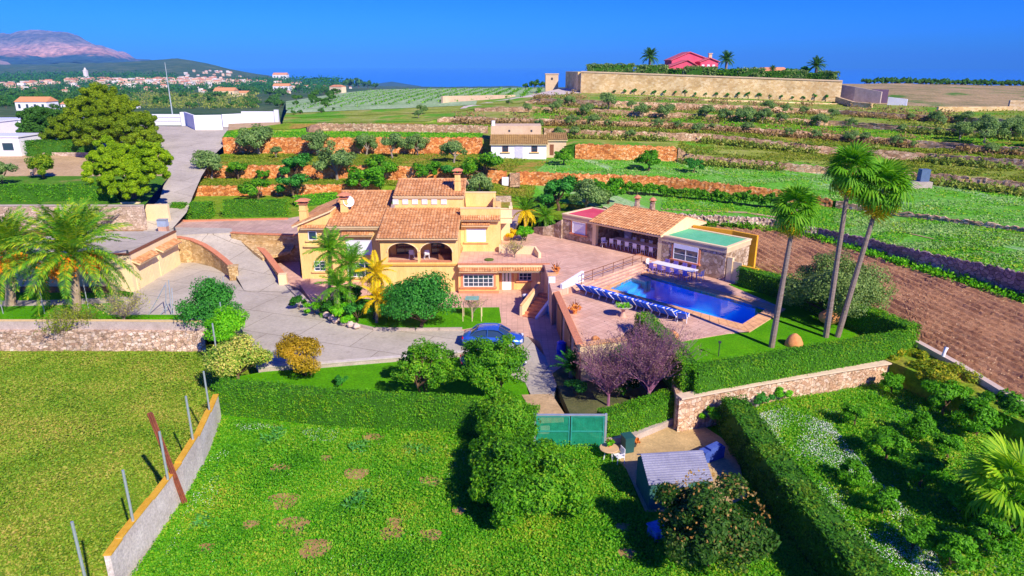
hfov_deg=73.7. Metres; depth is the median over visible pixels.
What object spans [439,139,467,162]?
olive tree
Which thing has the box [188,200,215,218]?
clipped hedge
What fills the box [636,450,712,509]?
garden shed
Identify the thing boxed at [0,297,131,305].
garden path
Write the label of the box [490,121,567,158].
farmhouse
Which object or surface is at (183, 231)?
drive
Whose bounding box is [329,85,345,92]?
town house
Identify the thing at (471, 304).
bare tree
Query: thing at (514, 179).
stair recess
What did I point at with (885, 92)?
ramp wall
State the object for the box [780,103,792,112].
olive tree
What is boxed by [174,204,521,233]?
patio
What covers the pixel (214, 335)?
fence post
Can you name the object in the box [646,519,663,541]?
water tub
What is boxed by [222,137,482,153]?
terrace wall
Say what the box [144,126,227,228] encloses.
access road
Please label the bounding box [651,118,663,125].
olive tree
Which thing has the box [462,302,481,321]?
stake frame
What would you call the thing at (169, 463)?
rusty beam
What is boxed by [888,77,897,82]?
tree
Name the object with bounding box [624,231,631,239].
door
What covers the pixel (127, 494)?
fence post
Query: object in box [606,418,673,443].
path kerb
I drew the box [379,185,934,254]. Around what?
bank
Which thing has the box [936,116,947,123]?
olive tree
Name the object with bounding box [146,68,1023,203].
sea
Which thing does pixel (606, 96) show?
olive tree
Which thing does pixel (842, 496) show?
white flowers
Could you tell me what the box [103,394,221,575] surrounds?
boundary wall
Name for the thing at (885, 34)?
sky
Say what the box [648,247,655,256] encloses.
white chair
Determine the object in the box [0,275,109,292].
garden terrace
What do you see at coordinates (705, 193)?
vine
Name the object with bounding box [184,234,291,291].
ramp
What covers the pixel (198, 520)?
thistle
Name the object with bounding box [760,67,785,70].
garden pavilion
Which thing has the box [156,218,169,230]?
meter box
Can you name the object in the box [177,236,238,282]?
curved wall
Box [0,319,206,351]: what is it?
field wall
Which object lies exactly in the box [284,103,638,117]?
terrace
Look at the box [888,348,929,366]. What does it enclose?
golden bush
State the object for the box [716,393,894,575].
clipped hedge
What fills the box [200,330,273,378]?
variegated shrub
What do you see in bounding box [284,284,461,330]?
garden kerb
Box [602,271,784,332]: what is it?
swimming pool
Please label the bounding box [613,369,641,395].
garden shrub
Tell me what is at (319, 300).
feather palm
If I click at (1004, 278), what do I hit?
terrace wall
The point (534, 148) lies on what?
window
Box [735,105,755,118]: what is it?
olive tree
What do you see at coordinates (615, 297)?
sun lounger
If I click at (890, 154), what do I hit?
terrace wall
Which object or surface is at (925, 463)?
orange tree
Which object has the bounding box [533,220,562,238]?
curved stone wall
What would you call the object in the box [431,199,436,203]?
window
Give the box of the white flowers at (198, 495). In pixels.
[168,452,225,550]
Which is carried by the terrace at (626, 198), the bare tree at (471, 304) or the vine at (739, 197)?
the vine at (739, 197)
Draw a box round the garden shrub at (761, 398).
[753,391,775,404]
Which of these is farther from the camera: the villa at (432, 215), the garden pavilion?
the garden pavilion
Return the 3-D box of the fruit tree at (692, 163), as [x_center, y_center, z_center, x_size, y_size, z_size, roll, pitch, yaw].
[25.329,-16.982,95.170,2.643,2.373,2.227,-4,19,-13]
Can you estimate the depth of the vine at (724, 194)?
84.11 m
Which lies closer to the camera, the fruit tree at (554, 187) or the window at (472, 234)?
the window at (472, 234)
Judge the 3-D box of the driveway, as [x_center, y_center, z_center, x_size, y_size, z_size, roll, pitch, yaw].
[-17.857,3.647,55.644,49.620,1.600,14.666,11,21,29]
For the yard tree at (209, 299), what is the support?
on the ground at (252, 370)
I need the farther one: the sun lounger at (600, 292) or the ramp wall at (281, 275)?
the ramp wall at (281, 275)
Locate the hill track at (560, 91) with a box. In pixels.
[460,88,580,108]
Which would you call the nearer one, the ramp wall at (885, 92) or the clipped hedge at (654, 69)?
the ramp wall at (885, 92)
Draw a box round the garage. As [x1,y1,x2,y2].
[0,230,181,291]
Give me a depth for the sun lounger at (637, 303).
51.22 m
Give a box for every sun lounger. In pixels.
[575,283,594,293]
[582,285,602,296]
[589,287,608,298]
[595,289,616,299]
[603,291,623,302]
[610,293,629,302]
[618,295,637,302]
[625,297,644,308]
[633,300,652,311]
[640,302,661,313]
[648,304,668,313]
[656,306,676,316]
[664,308,683,320]
[677,312,689,323]
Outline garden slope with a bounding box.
[0,138,167,175]
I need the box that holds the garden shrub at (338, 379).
[334,375,348,385]
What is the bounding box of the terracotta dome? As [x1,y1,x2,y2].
[785,333,802,347]
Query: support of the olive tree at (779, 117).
on the terrace at (915, 134)
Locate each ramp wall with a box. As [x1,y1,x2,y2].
[257,247,287,284]
[835,97,872,107]
[840,85,881,102]
[872,89,888,102]
[887,97,907,105]
[937,106,1023,111]
[1008,100,1023,105]
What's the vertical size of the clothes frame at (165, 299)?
3.040 m
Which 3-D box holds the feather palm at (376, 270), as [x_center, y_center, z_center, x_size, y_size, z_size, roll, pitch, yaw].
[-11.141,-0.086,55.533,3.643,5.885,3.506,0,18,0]
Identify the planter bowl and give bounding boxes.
[614,302,632,317]
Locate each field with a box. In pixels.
[137,422,812,575]
[286,88,580,109]
[700,225,1023,396]
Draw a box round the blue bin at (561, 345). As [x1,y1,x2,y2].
[556,340,565,354]
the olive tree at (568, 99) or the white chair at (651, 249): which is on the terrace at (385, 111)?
the olive tree at (568, 99)
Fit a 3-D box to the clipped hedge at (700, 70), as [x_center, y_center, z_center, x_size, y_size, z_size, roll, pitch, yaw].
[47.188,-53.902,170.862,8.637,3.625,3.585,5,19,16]
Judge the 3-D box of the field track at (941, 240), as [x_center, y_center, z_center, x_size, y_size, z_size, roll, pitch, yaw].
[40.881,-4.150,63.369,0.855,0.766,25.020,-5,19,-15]
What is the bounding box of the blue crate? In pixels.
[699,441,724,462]
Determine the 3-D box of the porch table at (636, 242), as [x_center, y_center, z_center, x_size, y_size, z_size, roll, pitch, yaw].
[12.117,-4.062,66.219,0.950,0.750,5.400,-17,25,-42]
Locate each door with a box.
[134,259,155,289]
[158,247,177,275]
[502,273,510,289]
[515,145,522,157]
[550,144,553,154]
[557,304,562,339]
[564,321,570,353]
[573,342,580,379]
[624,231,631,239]
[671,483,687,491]
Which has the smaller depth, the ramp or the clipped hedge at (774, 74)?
the ramp
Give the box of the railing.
[581,253,641,283]
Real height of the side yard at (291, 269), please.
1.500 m
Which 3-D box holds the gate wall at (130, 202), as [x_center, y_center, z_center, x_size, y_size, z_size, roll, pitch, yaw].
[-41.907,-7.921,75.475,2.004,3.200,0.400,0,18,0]
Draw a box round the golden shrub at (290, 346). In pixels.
[274,332,323,375]
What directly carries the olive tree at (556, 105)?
on the terrace at (401, 117)
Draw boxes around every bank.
[231,124,998,158]
[283,118,981,145]
[286,102,841,113]
[294,107,973,130]
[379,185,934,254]
[482,138,1022,182]
[507,171,1002,225]
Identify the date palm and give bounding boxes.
[0,197,140,315]
[0,205,59,306]
[57,196,121,234]
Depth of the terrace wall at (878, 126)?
125.50 m
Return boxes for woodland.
[0,69,178,83]
[0,80,344,93]
[0,89,80,106]
[129,90,260,108]
[223,75,346,88]
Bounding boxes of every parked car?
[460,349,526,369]
[462,323,523,348]
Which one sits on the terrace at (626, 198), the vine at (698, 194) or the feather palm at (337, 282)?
the vine at (698, 194)
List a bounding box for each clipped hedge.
[0,182,121,201]
[21,139,96,156]
[169,201,190,219]
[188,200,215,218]
[210,377,539,440]
[219,198,290,217]
[293,191,338,206]
[554,193,573,199]
[585,63,634,72]
[596,387,674,438]
[632,311,700,392]
[634,64,668,73]
[666,67,684,74]
[683,65,717,75]
[688,329,912,394]
[714,68,738,76]
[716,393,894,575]
[735,266,922,349]
[736,66,766,76]
[763,70,785,77]
[782,68,808,78]
[805,72,822,78]
[818,70,839,79]
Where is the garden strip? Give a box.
[755,264,1023,446]
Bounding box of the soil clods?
[746,232,1023,391]
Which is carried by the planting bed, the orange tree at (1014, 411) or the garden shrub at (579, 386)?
the garden shrub at (579, 386)
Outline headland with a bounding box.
[379,82,420,86]
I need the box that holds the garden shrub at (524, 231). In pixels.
[516,226,533,240]
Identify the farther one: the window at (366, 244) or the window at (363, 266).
the window at (363, 266)
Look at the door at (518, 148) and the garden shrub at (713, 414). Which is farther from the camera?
the door at (518, 148)
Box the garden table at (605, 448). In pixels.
[599,443,618,460]
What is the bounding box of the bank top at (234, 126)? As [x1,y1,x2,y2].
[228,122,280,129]
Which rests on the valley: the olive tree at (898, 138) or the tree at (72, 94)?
the tree at (72, 94)
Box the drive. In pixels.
[144,227,231,235]
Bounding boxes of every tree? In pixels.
[0,102,10,108]
[0,161,18,183]
[4,91,13,94]
[14,103,62,139]
[24,153,54,178]
[32,92,43,96]
[38,81,164,145]
[52,90,61,95]
[64,92,76,96]
[80,134,173,199]
[147,86,159,91]
[159,88,168,93]
[172,275,242,328]
[178,91,187,96]
[189,150,222,178]
[206,96,214,103]
[210,91,220,97]
[225,161,247,179]
[234,123,273,154]
[237,177,270,199]
[250,87,259,94]
[255,170,269,178]
[264,88,272,94]
[268,94,279,99]
[269,146,281,155]
[273,100,284,106]
[274,173,310,198]
[278,153,313,174]
[301,129,335,155]
[310,90,318,95]
[310,96,317,103]
[311,144,356,179]
[320,87,328,92]
[320,100,329,105]
[326,93,336,98]
[331,88,340,94]
[342,78,354,86]
[344,166,385,189]
[352,133,377,153]
[353,77,362,87]
[362,80,371,86]
[363,154,398,172]
[378,133,407,157]
[378,270,461,327]
[390,336,461,393]
[404,133,430,154]
[411,161,441,177]
[414,110,422,117]
[416,104,428,110]
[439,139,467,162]
[440,165,461,177]
[450,333,530,396]
[461,151,504,176]
[463,295,490,317]
[466,172,493,190]
[467,427,533,467]
[467,435,595,528]
[471,388,540,439]
[522,103,531,112]
[529,79,539,86]
[534,119,544,125]
[538,174,579,210]
[549,102,560,111]
[554,98,563,104]
[554,126,565,132]
[554,148,572,164]
[563,95,575,102]
[565,114,579,122]
[568,126,579,133]
[568,177,612,207]
[569,326,653,405]
[579,102,594,113]
[587,114,600,124]
[593,177,625,203]
[596,308,707,394]
[599,92,616,108]
[624,129,636,136]
[625,100,636,109]
[633,102,651,116]
[634,149,660,170]
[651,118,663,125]
[652,469,781,574]
[655,102,675,114]
[673,120,683,128]
[684,157,703,172]
[692,122,704,132]
[697,105,715,117]
[718,107,733,117]
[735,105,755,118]
[740,121,754,129]
[746,109,759,119]
[757,108,773,123]
[759,100,776,108]
[774,112,789,122]
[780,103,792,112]
[784,127,796,134]
[798,106,809,111]
[810,113,827,125]
[811,130,822,136]
[828,108,840,116]
[837,458,872,486]
[840,402,869,425]
[843,130,858,139]
[845,117,857,127]
[859,132,870,139]
[862,425,910,460]
[865,482,900,513]
[875,77,884,83]
[880,372,904,392]
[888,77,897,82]
[890,135,905,142]
[896,124,906,130]
[898,451,948,486]
[898,513,938,551]
[900,77,911,82]
[901,409,939,440]
[907,113,915,117]
[920,78,927,83]
[920,379,973,415]
[929,78,942,84]
[929,110,945,118]
[930,432,964,458]
[930,531,986,571]
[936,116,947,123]
[939,479,990,511]
[940,78,950,84]
[949,121,974,139]
[951,395,1002,435]
[954,114,963,121]
[960,111,974,121]
[968,514,1020,555]
[971,116,1010,143]
[978,114,995,120]
[979,79,988,84]
[980,387,1023,408]
[983,142,999,149]
[988,79,997,84]
[988,144,1000,151]
[998,118,1023,134]
[998,400,1023,425]
[1000,488,1023,533]
[1004,80,1015,85]
[1005,114,1023,126]
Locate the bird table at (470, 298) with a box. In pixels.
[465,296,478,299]
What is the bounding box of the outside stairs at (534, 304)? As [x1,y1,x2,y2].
[520,282,547,318]
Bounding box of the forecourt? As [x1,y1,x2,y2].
[301,276,567,403]
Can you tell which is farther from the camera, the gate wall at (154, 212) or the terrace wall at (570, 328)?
the gate wall at (154, 212)
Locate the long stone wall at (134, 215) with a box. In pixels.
[0,204,147,229]
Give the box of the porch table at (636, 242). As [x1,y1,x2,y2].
[612,237,657,249]
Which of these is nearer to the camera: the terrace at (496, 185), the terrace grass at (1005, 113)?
the terrace at (496, 185)
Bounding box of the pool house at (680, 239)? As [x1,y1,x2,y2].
[562,195,751,279]
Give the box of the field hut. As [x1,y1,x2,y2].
[909,169,932,188]
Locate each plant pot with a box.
[551,262,560,273]
[567,299,581,313]
[605,438,615,446]
[634,437,639,446]
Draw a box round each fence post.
[70,521,85,575]
[121,470,133,521]
[158,431,168,479]
[185,396,193,439]
[203,371,209,409]
[212,323,216,347]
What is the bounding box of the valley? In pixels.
[0,58,564,130]
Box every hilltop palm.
[639,47,659,64]
[717,50,734,68]
[769,65,776,70]
[806,55,828,72]
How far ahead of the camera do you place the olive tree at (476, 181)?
87.69 m
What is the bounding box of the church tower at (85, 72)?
[82,68,88,77]
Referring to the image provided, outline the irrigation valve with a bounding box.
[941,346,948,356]
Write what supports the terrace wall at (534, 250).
on the villa at (432, 215)
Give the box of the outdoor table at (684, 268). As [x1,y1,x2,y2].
[651,260,697,279]
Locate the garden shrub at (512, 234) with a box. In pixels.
[505,228,517,237]
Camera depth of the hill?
3419.58 m
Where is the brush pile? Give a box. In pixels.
[306,125,321,132]
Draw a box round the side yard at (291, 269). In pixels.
[276,261,300,291]
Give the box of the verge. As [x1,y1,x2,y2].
[241,241,294,260]
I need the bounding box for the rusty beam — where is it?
[147,412,187,503]
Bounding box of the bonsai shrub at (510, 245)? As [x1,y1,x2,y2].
[501,237,524,257]
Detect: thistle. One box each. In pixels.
[188,511,214,530]
[257,432,278,444]
[271,425,287,437]
[341,494,364,509]
[347,438,369,452]
[350,487,371,502]
[400,442,421,454]
[416,443,436,456]
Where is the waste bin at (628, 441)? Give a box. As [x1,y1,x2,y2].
[620,432,635,453]
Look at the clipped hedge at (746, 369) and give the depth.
40.97 m
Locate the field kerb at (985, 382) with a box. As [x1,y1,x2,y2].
[914,340,1023,406]
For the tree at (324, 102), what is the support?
on the crop field at (289, 104)
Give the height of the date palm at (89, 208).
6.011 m
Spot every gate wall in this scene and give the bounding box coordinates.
[120,202,140,203]
[144,204,170,221]
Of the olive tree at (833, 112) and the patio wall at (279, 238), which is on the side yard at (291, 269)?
the patio wall at (279, 238)
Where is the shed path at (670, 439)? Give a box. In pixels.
[611,425,746,511]
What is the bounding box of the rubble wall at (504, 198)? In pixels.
[496,196,510,201]
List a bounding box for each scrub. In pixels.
[449,110,1023,156]
[529,101,1023,142]
[531,89,962,122]
[561,120,1023,169]
[672,145,1023,197]
[703,219,824,238]
[814,236,1023,303]
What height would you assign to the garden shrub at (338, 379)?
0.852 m
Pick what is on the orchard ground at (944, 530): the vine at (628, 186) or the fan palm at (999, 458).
the fan palm at (999, 458)
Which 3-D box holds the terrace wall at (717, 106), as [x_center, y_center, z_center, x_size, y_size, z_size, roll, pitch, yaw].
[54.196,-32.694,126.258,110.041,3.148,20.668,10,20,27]
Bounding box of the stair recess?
[502,173,519,186]
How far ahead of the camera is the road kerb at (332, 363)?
47.59 m
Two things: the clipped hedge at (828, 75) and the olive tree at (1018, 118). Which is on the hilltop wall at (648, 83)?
the clipped hedge at (828, 75)
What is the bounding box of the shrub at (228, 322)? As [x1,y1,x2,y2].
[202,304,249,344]
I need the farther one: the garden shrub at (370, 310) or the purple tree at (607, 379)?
the garden shrub at (370, 310)
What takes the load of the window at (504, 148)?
in the farmhouse
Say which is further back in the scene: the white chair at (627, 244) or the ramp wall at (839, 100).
the ramp wall at (839, 100)
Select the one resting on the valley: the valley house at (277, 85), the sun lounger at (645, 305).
the valley house at (277, 85)
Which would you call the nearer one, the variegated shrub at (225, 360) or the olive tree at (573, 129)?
the variegated shrub at (225, 360)
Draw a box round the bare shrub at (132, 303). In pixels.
[89,283,157,318]
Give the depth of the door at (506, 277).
63.38 m
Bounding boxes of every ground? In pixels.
[144,206,585,446]
[709,385,1023,575]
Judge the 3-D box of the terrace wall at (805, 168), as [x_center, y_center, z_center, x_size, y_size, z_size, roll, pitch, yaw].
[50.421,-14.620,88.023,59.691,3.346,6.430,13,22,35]
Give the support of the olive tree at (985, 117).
on the terrace at (864, 119)
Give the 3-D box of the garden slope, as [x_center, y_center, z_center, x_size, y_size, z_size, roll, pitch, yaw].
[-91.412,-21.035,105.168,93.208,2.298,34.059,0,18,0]
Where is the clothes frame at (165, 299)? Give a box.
[148,280,173,314]
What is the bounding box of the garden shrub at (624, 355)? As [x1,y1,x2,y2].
[608,344,641,364]
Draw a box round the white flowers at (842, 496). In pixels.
[760,408,941,575]
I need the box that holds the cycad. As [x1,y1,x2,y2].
[550,346,588,377]
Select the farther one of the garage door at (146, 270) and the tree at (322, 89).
the tree at (322, 89)
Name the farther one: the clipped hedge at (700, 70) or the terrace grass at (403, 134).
the clipped hedge at (700, 70)
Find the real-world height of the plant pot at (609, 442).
0.548 m
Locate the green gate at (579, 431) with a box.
[534,413,606,446]
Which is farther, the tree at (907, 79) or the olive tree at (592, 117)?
the tree at (907, 79)
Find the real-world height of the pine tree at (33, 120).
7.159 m
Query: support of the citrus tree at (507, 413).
on the field at (739, 502)
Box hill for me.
[0,60,9,64]
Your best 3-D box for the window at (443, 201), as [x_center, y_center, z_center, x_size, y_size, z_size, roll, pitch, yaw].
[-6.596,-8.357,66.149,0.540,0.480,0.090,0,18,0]
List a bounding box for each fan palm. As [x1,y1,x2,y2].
[768,184,822,347]
[821,140,886,337]
[835,154,920,337]
[945,429,1023,540]
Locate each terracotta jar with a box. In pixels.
[591,335,599,340]
[818,309,840,324]
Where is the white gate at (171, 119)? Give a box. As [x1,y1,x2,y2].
[151,112,185,125]
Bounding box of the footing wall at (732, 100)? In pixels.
[584,94,836,103]
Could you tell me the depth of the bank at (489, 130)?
118.06 m
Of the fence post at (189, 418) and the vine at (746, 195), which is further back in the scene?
the vine at (746, 195)
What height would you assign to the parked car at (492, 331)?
1.475 m
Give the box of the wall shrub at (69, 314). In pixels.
[33,290,109,336]
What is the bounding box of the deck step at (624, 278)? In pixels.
[584,266,654,292]
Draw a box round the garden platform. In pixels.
[0,176,166,204]
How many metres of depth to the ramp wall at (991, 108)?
127.57 m
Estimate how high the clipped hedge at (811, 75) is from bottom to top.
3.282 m
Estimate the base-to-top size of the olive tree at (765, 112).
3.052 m
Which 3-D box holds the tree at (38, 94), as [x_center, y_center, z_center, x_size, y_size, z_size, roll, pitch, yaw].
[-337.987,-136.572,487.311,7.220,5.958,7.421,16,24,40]
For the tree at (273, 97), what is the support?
on the valley
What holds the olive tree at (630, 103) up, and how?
on the terrace at (385, 111)
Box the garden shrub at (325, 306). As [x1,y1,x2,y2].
[319,299,333,313]
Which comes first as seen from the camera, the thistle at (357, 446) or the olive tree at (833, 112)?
the thistle at (357, 446)
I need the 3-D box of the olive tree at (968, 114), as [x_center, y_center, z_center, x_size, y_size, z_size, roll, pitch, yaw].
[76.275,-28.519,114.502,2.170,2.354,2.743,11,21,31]
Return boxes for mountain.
[0,30,149,64]
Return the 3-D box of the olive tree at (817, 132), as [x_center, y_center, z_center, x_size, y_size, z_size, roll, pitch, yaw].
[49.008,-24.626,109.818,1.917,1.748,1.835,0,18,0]
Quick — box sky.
[0,0,1023,68]
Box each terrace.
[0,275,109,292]
[3,230,143,251]
[188,195,573,219]
[198,178,533,198]
[219,154,553,171]
[222,131,482,137]
[227,122,565,130]
[283,112,645,122]
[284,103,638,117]
[286,100,476,112]
[476,93,1023,119]
[482,133,1023,182]
[532,185,1023,271]
[537,158,1023,227]
[546,126,1000,158]
[647,117,1023,147]
[649,109,1000,130]
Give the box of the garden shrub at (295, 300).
[288,295,306,309]
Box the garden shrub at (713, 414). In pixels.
[699,406,721,426]
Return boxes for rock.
[323,311,329,316]
[332,317,339,322]
[346,321,353,327]
[352,323,359,328]
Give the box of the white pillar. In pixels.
[547,272,555,314]
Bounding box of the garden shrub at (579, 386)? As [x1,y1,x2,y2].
[564,378,587,397]
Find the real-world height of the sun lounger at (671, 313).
0.960 m
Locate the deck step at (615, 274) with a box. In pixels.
[580,262,647,290]
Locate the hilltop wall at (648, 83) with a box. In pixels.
[565,71,842,101]
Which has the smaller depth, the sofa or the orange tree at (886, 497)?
the orange tree at (886, 497)
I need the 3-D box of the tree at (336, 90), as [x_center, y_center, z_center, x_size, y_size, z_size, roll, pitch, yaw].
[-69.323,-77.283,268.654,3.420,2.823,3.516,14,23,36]
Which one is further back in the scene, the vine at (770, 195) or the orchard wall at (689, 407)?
the vine at (770, 195)
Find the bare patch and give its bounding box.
[197,423,634,558]
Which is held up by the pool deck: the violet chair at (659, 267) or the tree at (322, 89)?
the violet chair at (659, 267)
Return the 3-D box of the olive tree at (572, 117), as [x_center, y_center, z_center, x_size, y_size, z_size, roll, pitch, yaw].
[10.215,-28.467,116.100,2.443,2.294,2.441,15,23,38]
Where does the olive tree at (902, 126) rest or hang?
on the terrace at (915, 134)
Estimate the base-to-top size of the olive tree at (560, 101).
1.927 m
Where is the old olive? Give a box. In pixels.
[778,249,897,317]
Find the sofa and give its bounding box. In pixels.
[438,248,451,259]
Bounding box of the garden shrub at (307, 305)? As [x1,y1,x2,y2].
[303,302,320,314]
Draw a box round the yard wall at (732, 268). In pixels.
[693,225,758,282]
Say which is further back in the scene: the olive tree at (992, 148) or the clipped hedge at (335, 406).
the olive tree at (992, 148)
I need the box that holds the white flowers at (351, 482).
[205,436,612,574]
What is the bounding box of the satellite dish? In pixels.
[343,196,353,206]
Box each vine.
[624,181,632,194]
[631,181,642,194]
[644,183,654,192]
[658,184,667,195]
[667,187,674,195]
[679,187,686,197]
[682,188,690,198]
[692,187,700,197]
[694,190,703,196]
[700,189,708,199]
[711,189,721,201]
[721,192,729,202]
[728,193,735,203]
[731,192,741,203]
[736,192,744,204]
[741,190,751,204]
[753,194,762,206]
[763,192,775,205]
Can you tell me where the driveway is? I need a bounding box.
[111,262,557,433]
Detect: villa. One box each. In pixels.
[291,168,549,293]
[664,52,719,73]
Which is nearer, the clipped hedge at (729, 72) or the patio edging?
the patio edging
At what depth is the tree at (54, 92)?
593.12 m
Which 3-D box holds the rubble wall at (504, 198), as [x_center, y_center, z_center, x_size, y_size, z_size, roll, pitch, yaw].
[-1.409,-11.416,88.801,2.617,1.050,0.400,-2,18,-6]
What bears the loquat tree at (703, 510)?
on the field at (739, 502)
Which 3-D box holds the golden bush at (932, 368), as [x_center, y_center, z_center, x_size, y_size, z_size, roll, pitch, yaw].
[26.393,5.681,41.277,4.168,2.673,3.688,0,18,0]
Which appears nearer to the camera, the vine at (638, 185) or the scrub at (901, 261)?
the scrub at (901, 261)
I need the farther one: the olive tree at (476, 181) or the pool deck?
the olive tree at (476, 181)
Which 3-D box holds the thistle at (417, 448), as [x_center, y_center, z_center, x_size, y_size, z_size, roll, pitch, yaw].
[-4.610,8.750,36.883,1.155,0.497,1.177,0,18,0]
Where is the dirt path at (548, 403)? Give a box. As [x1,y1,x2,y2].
[522,394,563,422]
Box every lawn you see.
[218,357,532,441]
[318,298,500,328]
[681,283,859,362]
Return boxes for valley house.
[14,97,58,110]
[213,87,238,96]
[239,91,248,95]
[272,73,288,78]
[273,83,291,90]
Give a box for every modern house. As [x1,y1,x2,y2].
[0,117,21,122]
[0,119,40,155]
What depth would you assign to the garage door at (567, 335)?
48.78 m
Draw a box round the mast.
[165,65,172,113]
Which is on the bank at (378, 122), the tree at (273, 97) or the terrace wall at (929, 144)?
the terrace wall at (929, 144)
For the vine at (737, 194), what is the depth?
83.33 m
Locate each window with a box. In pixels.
[1,143,14,150]
[305,231,319,241]
[312,259,326,272]
[346,240,373,256]
[348,263,372,278]
[396,243,413,253]
[412,199,417,203]
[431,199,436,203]
[431,243,444,253]
[441,199,446,203]
[460,273,496,288]
[464,227,488,242]
[501,146,509,152]
[516,273,531,281]
[530,146,538,152]
[569,220,587,236]
[669,244,700,265]
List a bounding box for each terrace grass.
[195,153,526,170]
[197,177,535,198]
[225,130,481,137]
[533,113,1023,146]
[534,103,1023,129]
[536,92,1023,118]
[662,191,1023,271]
[678,141,1023,181]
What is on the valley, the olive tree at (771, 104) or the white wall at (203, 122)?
the white wall at (203, 122)
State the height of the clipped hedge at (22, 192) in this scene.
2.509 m
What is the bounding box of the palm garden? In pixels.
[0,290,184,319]
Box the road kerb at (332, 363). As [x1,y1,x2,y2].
[258,350,463,372]
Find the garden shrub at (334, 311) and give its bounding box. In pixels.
[328,302,353,323]
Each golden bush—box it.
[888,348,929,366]
[913,359,985,384]
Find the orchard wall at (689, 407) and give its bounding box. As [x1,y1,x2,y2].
[667,360,891,431]
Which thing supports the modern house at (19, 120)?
on the valley
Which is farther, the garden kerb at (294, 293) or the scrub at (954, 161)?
the scrub at (954, 161)
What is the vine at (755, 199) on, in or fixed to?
on the terrace at (626, 198)
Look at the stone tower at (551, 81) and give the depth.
187.95 m
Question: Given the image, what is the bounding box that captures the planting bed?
[553,365,666,444]
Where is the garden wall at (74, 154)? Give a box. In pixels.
[30,152,88,175]
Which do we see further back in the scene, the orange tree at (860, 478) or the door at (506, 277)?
the door at (506, 277)
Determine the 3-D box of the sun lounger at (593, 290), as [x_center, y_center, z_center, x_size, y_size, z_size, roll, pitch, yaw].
[6.971,0.240,54.414,1.980,0.960,0.809,-15,23,-38]
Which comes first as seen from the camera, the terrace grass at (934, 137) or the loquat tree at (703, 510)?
the loquat tree at (703, 510)
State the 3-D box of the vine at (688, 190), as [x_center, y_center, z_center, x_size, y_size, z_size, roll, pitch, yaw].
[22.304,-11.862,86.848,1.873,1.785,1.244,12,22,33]
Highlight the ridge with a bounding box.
[842,83,1023,106]
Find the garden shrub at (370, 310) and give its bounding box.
[363,303,384,318]
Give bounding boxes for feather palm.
[302,225,354,300]
[311,293,330,317]
[314,267,364,316]
[323,241,371,303]
[355,250,397,318]
[356,279,391,322]
[512,196,540,226]
[531,204,557,226]
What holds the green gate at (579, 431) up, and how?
on the field at (739, 502)
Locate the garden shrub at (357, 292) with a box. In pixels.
[339,285,362,304]
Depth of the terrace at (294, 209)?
85.29 m
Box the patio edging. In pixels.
[179,218,287,221]
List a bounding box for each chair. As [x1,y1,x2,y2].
[408,250,414,256]
[601,237,606,246]
[613,445,624,464]
[616,240,623,249]
[624,242,630,250]
[640,245,646,254]
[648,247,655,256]
[648,262,655,271]
[656,264,664,273]
[665,266,672,276]
[673,268,680,277]
[682,270,689,280]
[696,270,704,280]
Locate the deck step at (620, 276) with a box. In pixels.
[581,265,648,291]
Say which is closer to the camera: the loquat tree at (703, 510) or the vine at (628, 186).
the loquat tree at (703, 510)
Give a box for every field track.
[661,208,774,216]
[873,225,1022,259]
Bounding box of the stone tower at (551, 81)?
[545,73,558,91]
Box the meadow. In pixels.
[0,347,218,575]
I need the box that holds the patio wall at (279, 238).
[230,231,300,262]
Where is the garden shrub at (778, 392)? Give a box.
[774,386,793,398]
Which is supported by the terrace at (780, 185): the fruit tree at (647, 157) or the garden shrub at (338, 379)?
the fruit tree at (647, 157)
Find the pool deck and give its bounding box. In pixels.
[556,266,785,350]
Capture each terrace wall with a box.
[193,183,378,195]
[201,164,506,183]
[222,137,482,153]
[315,123,487,133]
[437,116,1023,149]
[441,95,515,102]
[475,106,1017,135]
[499,244,540,257]
[516,171,832,206]
[525,98,1002,122]
[544,128,1023,169]
[554,291,626,380]
[575,143,676,161]
[603,206,816,237]
[677,147,1023,189]
[817,228,1023,296]
[835,201,1023,231]
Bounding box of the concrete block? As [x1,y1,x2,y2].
[751,398,758,406]
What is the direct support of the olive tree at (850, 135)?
on the terrace at (906, 148)
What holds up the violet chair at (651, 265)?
on the pool deck
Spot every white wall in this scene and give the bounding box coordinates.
[184,112,222,129]
[221,110,279,126]
[560,271,583,288]
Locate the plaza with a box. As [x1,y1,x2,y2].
[501,233,660,324]
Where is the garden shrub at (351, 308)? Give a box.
[343,300,371,321]
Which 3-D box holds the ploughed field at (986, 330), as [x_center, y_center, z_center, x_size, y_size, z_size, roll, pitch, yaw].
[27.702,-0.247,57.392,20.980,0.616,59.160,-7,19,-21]
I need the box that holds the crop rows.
[287,86,555,109]

